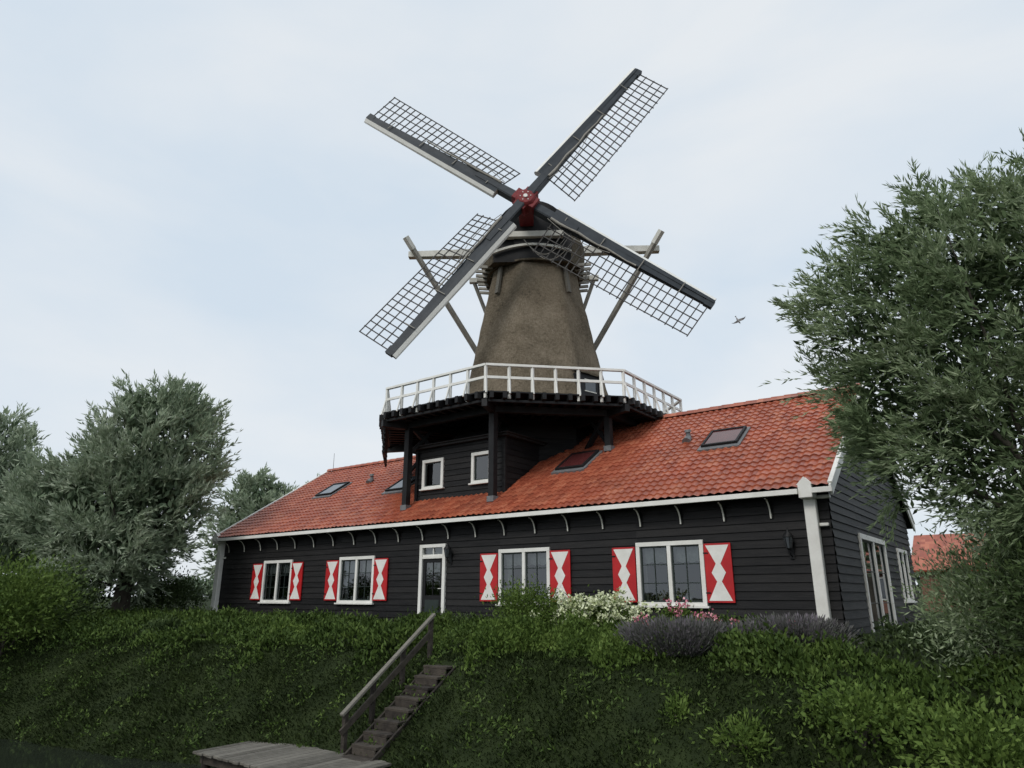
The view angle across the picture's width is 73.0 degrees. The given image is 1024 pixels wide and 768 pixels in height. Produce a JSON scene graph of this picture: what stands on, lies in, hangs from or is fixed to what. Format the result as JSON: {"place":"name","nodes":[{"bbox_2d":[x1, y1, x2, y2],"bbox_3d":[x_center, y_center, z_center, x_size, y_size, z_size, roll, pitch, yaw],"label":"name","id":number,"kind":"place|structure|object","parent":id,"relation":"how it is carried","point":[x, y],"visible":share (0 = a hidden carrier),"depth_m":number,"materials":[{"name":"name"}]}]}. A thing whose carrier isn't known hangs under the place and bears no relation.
{"place":"outdoors","nodes":[
{"label":"outdoors","id":0,"kind":"place"},
{"bbox_2d":[0,738,215,767],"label":"water","id":1,"kind":"structure","parent":0,"point":[18,754],"depth_m":13.67,"materials":[{"name":"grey liquid"}]},
{"bbox_2d":[270,586,287,595],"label":"window plants","id":2,"kind":"object","parent":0,"point":[285,591],"depth_m":26.44,"materials":[{"name":"green plant"}]},
{"bbox_2d":[348,583,370,597],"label":"window plants","id":3,"kind":"object","parent":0,"point":[352,592],"depth_m":23.91,"materials":[{"name":"green plant"}]},
{"bbox_2d":[0,596,1023,767],"bbox_3d":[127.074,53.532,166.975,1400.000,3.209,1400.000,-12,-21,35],"label":"ground","id":4,"kind":"structure","parent":0,"point":[678,759],"depth_m":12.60,"materials":[{"name":"green plant"}]},
{"bbox_2d":[0,402,58,575],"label":"willow tree","id":5,"kind":"object","parent":4,"relation":"on","point":[13,441],"visible":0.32,"depth_m":32.90,"materials":[{"name":"green plant"}]},
{"bbox_2d":[0,542,108,669],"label":"green bush","id":6,"kind":"object","parent":4,"relation":"on","point":[27,593],"visible":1,"depth_m":19.35,"materials":[{"name":"green plant"}]},
{"bbox_2d":[1,556,116,630],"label":"green bush","id":7,"kind":"object","parent":4,"relation":"on","point":[81,606],"visible":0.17,"depth_m":22.41,"materials":[{"name":"green plant"}]},
{"bbox_2d":[2,544,122,611],"bbox_3d":[-17.931,7.732,27.299,7.713,3.495,5.054,-12,-21,35],"label":"green bush","id":8,"kind":"object","parent":4,"relation":"on","point":[100,592],"visible":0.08,"depth_m":26.96,"materials":[{"name":"green plant"}]},
{"bbox_2d":[0,369,242,610],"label":"willow tree","id":9,"kind":"object","parent":4,"relation":"on","point":[98,495],"visible":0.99,"depth_m":26.50,"materials":[{"name":"green plant"}]},
{"bbox_2d":[138,614,185,633],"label":"green bush","id":10,"kind":"object","parent":4,"relation":"on","point":[162,624],"visible":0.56,"depth_m":19.82,"materials":[{"name":"green plant"}]},
{"bbox_2d":[130,565,210,611],"bbox_3d":[-14.777,8.721,29.378,4.039,2.396,3.823,-6,-18,19],"label":"green bush","id":11,"kind":"object","parent":4,"relation":"on","point":[178,589],"visible":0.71,"depth_m":28.84,"materials":[{"name":"green plant"}]},
{"bbox_2d":[190,462,298,579],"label":"willow tree","id":12,"kind":"object","parent":4,"relation":"on","point":[246,498],"visible":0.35,"depth_m":48.16,"materials":[{"name":"green plant"}]},
{"bbox_2d":[0,604,495,678],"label":"groundcover plants","id":13,"kind":"object","parent":4,"relation":"on","point":[199,621],"visible":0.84,"depth_m":18.32,"materials":[{"name":"green plant"}]},
{"bbox_2d":[253,615,319,637],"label":"green bush","id":14,"kind":"object","parent":4,"relation":"on","point":[293,625],"visible":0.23,"depth_m":18.13,"materials":[{"name":"green plant"}]},
{"bbox_2d":[193,741,390,767],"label":"wooden dock","id":15,"kind":"object","parent":4,"relation":"on","point":[249,754],"visible":0.83,"depth_m":12.29,"materials":[{"name":"grey wood"}]},
{"bbox_2d":[339,613,435,752],"bbox_3d":[-2.424,5.939,13.765,0.125,2.578,2.442,-12,-21,35],"label":"stair handrail","id":16,"kind":"object","parent":4,"relation":"on","point":[369,702],"visible":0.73,"depth_m":13.61,"materials":[{"name":"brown wood"}]},
{"bbox_2d":[340,664,456,761],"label":"wooden stairs","id":17,"kind":"structure","parent":4,"relation":"on","point":[385,727],"depth_m":12.94,"materials":[{"name":"grey wood"}]},
{"bbox_2d":[437,608,494,628],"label":"green bush","id":18,"kind":"object","parent":4,"relation":"on","point":[459,617],"visible":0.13,"depth_m":18.16,"materials":[{"name":"green plant"}]},
{"bbox_2d":[210,477,832,625],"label":"corner posts","id":19,"kind":"object","parent":4,"relation":"on","point":[813,525],"visible":0.85,"depth_m":15.16,"materials":[{"name":"white paint"}]},
{"bbox_2d":[481,573,572,626],"bbox_3d":[0.479,5.571,17.548,2.899,1.516,1.904,-12,-21,35],"label":"green bush","id":20,"kind":"object","parent":4,"relation":"on","point":[537,603],"visible":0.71,"depth_m":17.35,"materials":[{"name":"green plant"}]},
{"bbox_2d":[134,555,924,606],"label":"distant trees","id":21,"kind":"object","parent":4,"relation":"on","point":[208,586],"visible":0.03,"depth_m":127.86,"materials":[{"name":"green plant"}]},
{"bbox_2d":[218,492,843,628],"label":"front wall","id":22,"kind":"structure","parent":4,"relation":"on","point":[770,576],"depth_m":18.72,"materials":[{"name":"black wood"}]},
{"bbox_2d":[250,564,263,599],"bbox_3d":[-9.968,7.714,27.005,0.680,1.355,0.055,-12,-21,35],"label":"shutter","id":23,"kind":"object","parent":22,"relation":"attached to","point":[256,582],"visible":1,"depth_m":26.97,"materials":[{"name":"red paint"}]},
{"bbox_2d":[258,560,293,603],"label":"window","id":24,"kind":"structure","parent":22,"relation":"attached to","point":[277,575],"depth_m":26.60,"materials":[{"name":"white paint"}]},
{"bbox_2d":[289,562,303,599],"bbox_3d":[-7.971,7.274,25.567,0.680,1.355,0.055,-12,-21,35],"label":"shutter","id":25,"kind":"object","parent":22,"relation":"attached to","point":[297,568],"visible":1,"depth_m":25.53,"materials":[{"name":"red paint"}]},
{"bbox_2d":[323,560,338,599],"bbox_3d":[-6.374,6.922,24.416,0.680,1.355,0.055,-12,-21,35],"label":"shutter","id":26,"kind":"object","parent":22,"relation":"attached to","point":[331,580],"visible":1,"depth_m":24.38,"materials":[{"name":"red paint"}]},
{"bbox_2d":[334,556,375,604],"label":"window","id":27,"kind":"structure","parent":22,"relation":"attached to","point":[355,572],"depth_m":24.00,"materials":[{"name":"white paint"}]},
{"bbox_2d":[372,558,388,600],"bbox_3d":[-4.377,6.482,22.977,0.680,1.355,0.055,-12,-21,35],"label":"shutter","id":28,"kind":"object","parent":22,"relation":"attached to","point":[380,580],"visible":1,"depth_m":22.95,"materials":[{"name":"red paint"}]},
{"bbox_2d":[417,544,446,613],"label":"front door","id":29,"kind":"structure","parent":22,"relation":"attached to","point":[432,576],"depth_m":21.81,"materials":[{"name":"white paint"}]},
{"bbox_2d":[444,542,451,564],"bbox_3d":[-1.982,5.220,21.335,0.230,0.680,0.291,-12,-21,35],"label":"wall lantern","id":30,"kind":"object","parent":22,"relation":"attached to","point":[447,550],"depth_m":21.29,"materials":[{"name":"black paint"}]},
{"bbox_2d":[479,553,497,600],"bbox_3d":[-0.688,5.670,20.318,0.680,1.355,0.055,-12,-21,35],"label":"shutter","id":31,"kind":"object","parent":22,"relation":"attached to","point":[488,571],"visible":0.96,"depth_m":20.30,"materials":[{"name":"red paint"}]},
{"bbox_2d":[225,498,772,552],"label":"eave brackets","id":32,"kind":"object","parent":22,"relation":"attached to","point":[638,513],"visible":1,"depth_m":20.34,"materials":[{"name":"white paint"}]},
{"bbox_2d":[495,547,550,605],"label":"window","id":33,"kind":"structure","parent":22,"relation":"attached to","point":[521,564],"depth_m":20.05,"materials":[{"name":"white paint"}]},
{"bbox_2d":[549,550,571,601],"bbox_3d":[1.309,5.230,18.879,0.680,1.355,0.055,-12,-21,35],"label":"shutter","id":34,"kind":"object","parent":22,"relation":"attached to","point":[560,569],"visible":0.76,"depth_m":18.88,"materials":[{"name":"red paint"}]},
{"bbox_2d":[611,547,637,601],"bbox_3d":[2.874,4.885,17.751,0.680,1.355,0.055,-12,-21,35],"label":"shutter","id":35,"kind":"object","parent":22,"relation":"attached to","point":[624,565],"visible":0.79,"depth_m":17.74,"materials":[{"name":"red paint"}]},
{"bbox_2d":[635,540,710,607],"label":"window","id":36,"kind":"structure","parent":22,"relation":"attached to","point":[671,564],"depth_m":17.44,"materials":[{"name":"white paint"}]},
{"bbox_2d":[703,543,735,602],"bbox_3d":[4.871,4.445,16.312,0.680,1.355,0.055,-12,-21,35],"label":"shutter","id":37,"kind":"object","parent":22,"relation":"attached to","point":[719,573],"visible":1,"depth_m":16.29,"materials":[{"name":"red paint"}]},
{"bbox_2d":[782,527,794,558],"bbox_3d":[6.172,3.538,15.424,0.230,0.680,0.291,-12,-21,35],"label":"wall lantern","id":38,"kind":"object","parent":22,"relation":"attached to","point":[787,536],"depth_m":15.38,"materials":[{"name":"black paint"}]},
{"bbox_2d":[458,609,702,680],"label":"groundcover plants","id":39,"kind":"object","parent":4,"relation":"on","point":[575,630],"visible":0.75,"depth_m":14.06,"materials":[{"name":"green plant"}]},
{"bbox_2d":[528,584,663,627],"bbox_3d":[1.903,5.343,16.280,3.274,1.222,1.641,-12,-21,35],"label":"elder bush","id":40,"kind":"object","parent":4,"relation":"on","point":[599,606],"visible":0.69,"depth_m":15.91,"materials":[{"name":"white plant"}]},
{"bbox_2d":[411,612,858,682],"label":"groundcover plants","id":41,"kind":"object","parent":4,"relation":"on","point":[465,628],"visible":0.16,"depth_m":14.84,"materials":[{"name":"green plant"}]},
{"bbox_2d":[633,596,702,625],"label":"rose bush","id":42,"kind":"object","parent":4,"relation":"on","point":[677,610],"visible":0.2,"depth_m":14.72,"materials":[{"name":"pink plant"}]},
{"bbox_2d":[613,614,732,657],"bbox_3d":[2.941,4.646,12.747,2.425,0.816,2.080,-12,-21,35],"label":"lavender bush","id":43,"kind":"object","parent":4,"relation":"on","point":[689,637],"visible":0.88,"depth_m":12.26,"materials":[{"name":"purple plant"}]},
{"bbox_2d":[657,685,699,727],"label":"green bush","id":44,"kind":"object","parent":4,"relation":"on","point":[683,706],"visible":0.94,"depth_m":10.48,"materials":[{"name":"green plant"}]},
{"bbox_2d":[702,700,784,763],"bbox_3d":[3.149,4.841,9.581,0.946,0.774,0.968,2,-17,-8],"label":"green bush","id":45,"kind":"object","parent":4,"relation":"on","point":[748,733],"visible":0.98,"depth_m":9.53,"materials":[{"name":"green plant"}]},
{"bbox_2d":[704,618,782,652],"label":"lavender bush","id":46,"kind":"object","parent":4,"relation":"on","point":[740,626],"visible":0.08,"depth_m":12.60,"materials":[{"name":"purple plant"}]},
{"bbox_2d":[691,608,804,627],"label":"rose bush","id":47,"kind":"object","parent":4,"relation":"on","point":[715,617],"visible":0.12,"depth_m":14.04,"materials":[{"name":"plant"}]},
{"bbox_2d":[739,611,863,654],"bbox_3d":[5.254,4.603,12.764,2.162,0.827,1.997,-12,-21,35],"label":"lavender bush","id":48,"kind":"object","parent":4,"relation":"on","point":[797,623],"visible":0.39,"depth_m":12.46,"materials":[{"name":"purple plant"}]},
{"bbox_2d":[708,617,1023,767],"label":"groundcover plants","id":49,"kind":"object","parent":4,"relation":"on","point":[766,642],"visible":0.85,"depth_m":10.47,"materials":[{"name":"green plant"}]},
{"bbox_2d":[773,670,959,752],"bbox_3d":[4.743,4.374,9.294,1.818,1.040,2.141,7,-18,-22],"label":"green bush","id":50,"kind":"object","parent":4,"relation":"on","point":[875,715],"visible":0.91,"depth_m":9.00,"materials":[{"name":"green plant"}]},
{"bbox_2d":[828,439,920,635],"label":"side wall","id":51,"kind":"structure","parent":4,"relation":"on","point":[852,518],"depth_m":17.00,"materials":[{"name":"black wood"}]},
{"bbox_2d":[221,465,912,537],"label":"roof soffit","id":52,"kind":"structure","parent":51,"relation":"on","point":[908,523],"depth_m":19.74,"materials":[{"name":"white wood"}]},
{"bbox_2d":[413,430,548,500],"bbox_3d":[-0.632,3.482,24.782,4.420,2.320,4.280,-12,-21,35],"label":"dormer","id":53,"kind":"object","parent":52,"relation":"on","point":[436,471],"visible":0.3,"depth_m":23.43,"materials":[{"name":"black paint"}]},
{"bbox_2d":[417,437,501,500],"bbox_3d":[-1.791,2.994,23.323,3.900,2.000,0.036,-12,-21,35],"label":"dormer front","id":54,"kind":"object","parent":53,"relation":"attached to","point":[457,469],"visible":0.77,"depth_m":23.38,"materials":[{"name":"black wood"}]},
{"bbox_2d":[419,450,487,490],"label":"dormer windows","id":55,"kind":"structure","parent":54,"relation":"attached to","point":[479,467],"depth_m":23.79,"materials":[{"name":"white wood"}]},
{"bbox_2d":[507,437,539,488],"bbox_3d":[0.742,2.975,23.432,0.028,1.900,3.174,-12,-21,35],"label":"dormer side","id":56,"kind":"object","parent":53,"relation":"attached to","point":[522,458],"visible":0.55,"depth_m":22.88,"materials":[{"name":"black wood"}]},
{"bbox_2d":[212,486,832,541],"bbox_3d":[-2.658,4.423,21.987,24.190,0.115,0.490,-12,-21,35],"label":"gutter","id":57,"kind":"object","parent":52,"relation":"attached to","point":[823,489],"visible":0.98,"depth_m":18.82,"materials":[{"name":"white paint"}]},
{"bbox_2d":[218,389,852,536],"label":"front roof tiles","id":58,"kind":"object","parent":52,"relation":"attached to","point":[778,447],"visible":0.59,"depth_m":20.80,"materials":[{"name":"tile"}]},
{"bbox_2d":[312,481,352,498],"bbox_3d":[-7.748,4.605,29.889,1.210,0.832,1.214,-12,-21,35],"label":"skylight","id":59,"kind":"object","parent":58,"relation":"attached to","point":[331,490],"visible":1,"depth_m":29.70,"materials":[{"name":"grey glass"}]},
{"bbox_2d":[381,476,414,494],"bbox_3d":[-4.219,3.923,26.794,1.110,0.832,1.214,-12,-21,35],"label":"skylight","id":60,"kind":"object","parent":58,"relation":"attached to","point":[396,487],"visible":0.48,"depth_m":26.54,"materials":[{"name":"grey glass"}]},
{"bbox_2d":[366,429,691,482],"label":"roof vents","id":61,"kind":"object","parent":58,"relation":"attached to","point":[687,438],"visible":0.91,"depth_m":20.80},
{"bbox_2d":[551,449,602,474],"bbox_3d":[2.106,2.520,22.291,1.210,0.886,1.299,-12,-21,35],"label":"skylight","id":62,"kind":"object","parent":58,"relation":"attached to","point":[577,461],"visible":1,"depth_m":22.09,"materials":[{"name":"grey glass"}]},
{"bbox_2d":[697,426,750,451],"bbox_3d":[6.076,1.578,19.817,1.210,0.832,1.214,-12,-21,35],"label":"skylight","id":63,"kind":"object","parent":58,"relation":"attached to","point":[724,438],"visible":1,"depth_m":19.64,"materials":[{"name":"grey glass"}]},
{"bbox_2d":[359,68,715,510],"bbox_3d":[-0.009,-3.669,28.632,12.842,18.848,11.526,3,-17,-11],"label":"windmill","id":64,"kind":"object","parent":52,"relation":"attached to","point":[536,371],"visible":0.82,"depth_m":25.75,"materials":[{"name":"black paint"}]},
{"bbox_2d":[573,370,599,394],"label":"door","id":65,"kind":"structure","parent":64,"relation":"in","point":[586,388],"depth_m":25.05,"materials":[{"name":"black paint"}]},
{"bbox_2d":[212,385,914,538],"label":"bargeboards","id":66,"kind":"object","parent":52,"relation":"attached to","point":[833,477],"visible":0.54,"depth_m":20.72,"materials":[{"name":"white paint"}]},
{"bbox_2d":[327,383,859,470],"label":"ridge tiles","id":67,"kind":"object","parent":52,"relation":"on","point":[687,412],"visible":0.39,"depth_m":22.94,"materials":[{"name":"tile"}]},
{"bbox_2d":[832,533,897,631],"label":"side glass door","id":68,"kind":"structure","parent":51,"relation":"in","point":[874,562],"depth_m":17.82,"materials":[{"name":"white paint"}]},
{"bbox_2d":[896,548,916,602],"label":"side window","id":69,"kind":"structure","parent":51,"relation":"attached to","point":[904,574],"depth_m":21.33,"materials":[{"name":"white paint"}]},
{"bbox_2d":[759,128,1023,634],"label":"willow tree","id":70,"kind":"object","parent":4,"relation":"on","point":[929,396],"visible":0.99,"depth_m":11.07,"materials":[{"name":"green plant"}]},
{"bbox_2d":[853,757,938,767],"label":"green bush","id":71,"kind":"object","parent":4,"relation":"on","point":[908,763],"visible":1,"depth_m":7.60,"materials":[{"name":"green plant"}]},
{"bbox_2d":[838,612,1023,677],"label":"groundcover plants","id":72,"kind":"object","parent":4,"relation":"on","point":[899,638],"visible":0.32,"depth_m":12.84,"materials":[{"name":"green plant"}]},
{"bbox_2d":[862,679,1023,767],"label":"green bush","id":73,"kind":"object","parent":4,"relation":"on","point":[998,749],"visible":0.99,"depth_m":7.76,"materials":[{"name":"green plant"}]},
{"bbox_2d":[880,514,1023,679],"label":"gray willow bush","id":74,"kind":"object","parent":4,"relation":"on","point":[952,613],"visible":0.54,"depth_m":11.09,"materials":[{"name":"green plant"}]},
{"bbox_2d":[919,571,991,611],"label":"walls","id":75,"kind":"structure","parent":4,"relation":"on","point":[930,578],"depth_m":35.52,"materials":[{"name":"brick"}]},
{"bbox_2d":[911,533,989,571],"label":"roof","id":76,"kind":"structure","parent":75,"relation":"on","point":[926,542],"depth_m":37.09,"materials":[{"name":"tile"}]},
{"bbox_2d":[898,483,1023,698],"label":"gray willow bush","id":77,"kind":"object","parent":4,"relation":"on","point":[1003,622],"visible":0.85,"depth_m":10.12,"materials":[{"name":"green plant"}]},
{"bbox_2d":[952,483,1015,561],"bbox_3d":[21.337,5.416,25.995,8.120,7.529,6.096,-28,-32,57],"label":"willow tree","id":78,"kind":"object","parent":4,"relation":"on","point":[989,504],"visible":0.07,"depth_m":27.63,"materials":[{"name":"green plant"}]},
{"bbox_2d":[0,0,1023,596],"label":"sky","id":79,"kind":"structure","parent":0,"point":[202,189],"materials":[{"name":"white"}]},
{"bbox_2d":[511,575,546,594],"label":"window plants","id":80,"kind":"object","parent":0,"point":[535,588],"depth_m":19.61,"materials":[{"name":"green plant"}]},
{"bbox_2d":[652,580,698,600],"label":"window plants","id":81,"kind":"object","parent":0,"point":[660,591],"depth_m":17.16,"materials":[{"name":"green plant"}]},
{"bbox_2d":[733,316,744,323],"bbox_3d":[10.535,-2.980,32.272,0.274,0.359,0.990,7,-18,-22],"label":"seagull","id":82,"kind":"object","parent":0,"point":[739,320],"visible":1,"depth_m":32.24,"materials":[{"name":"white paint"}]}
]}

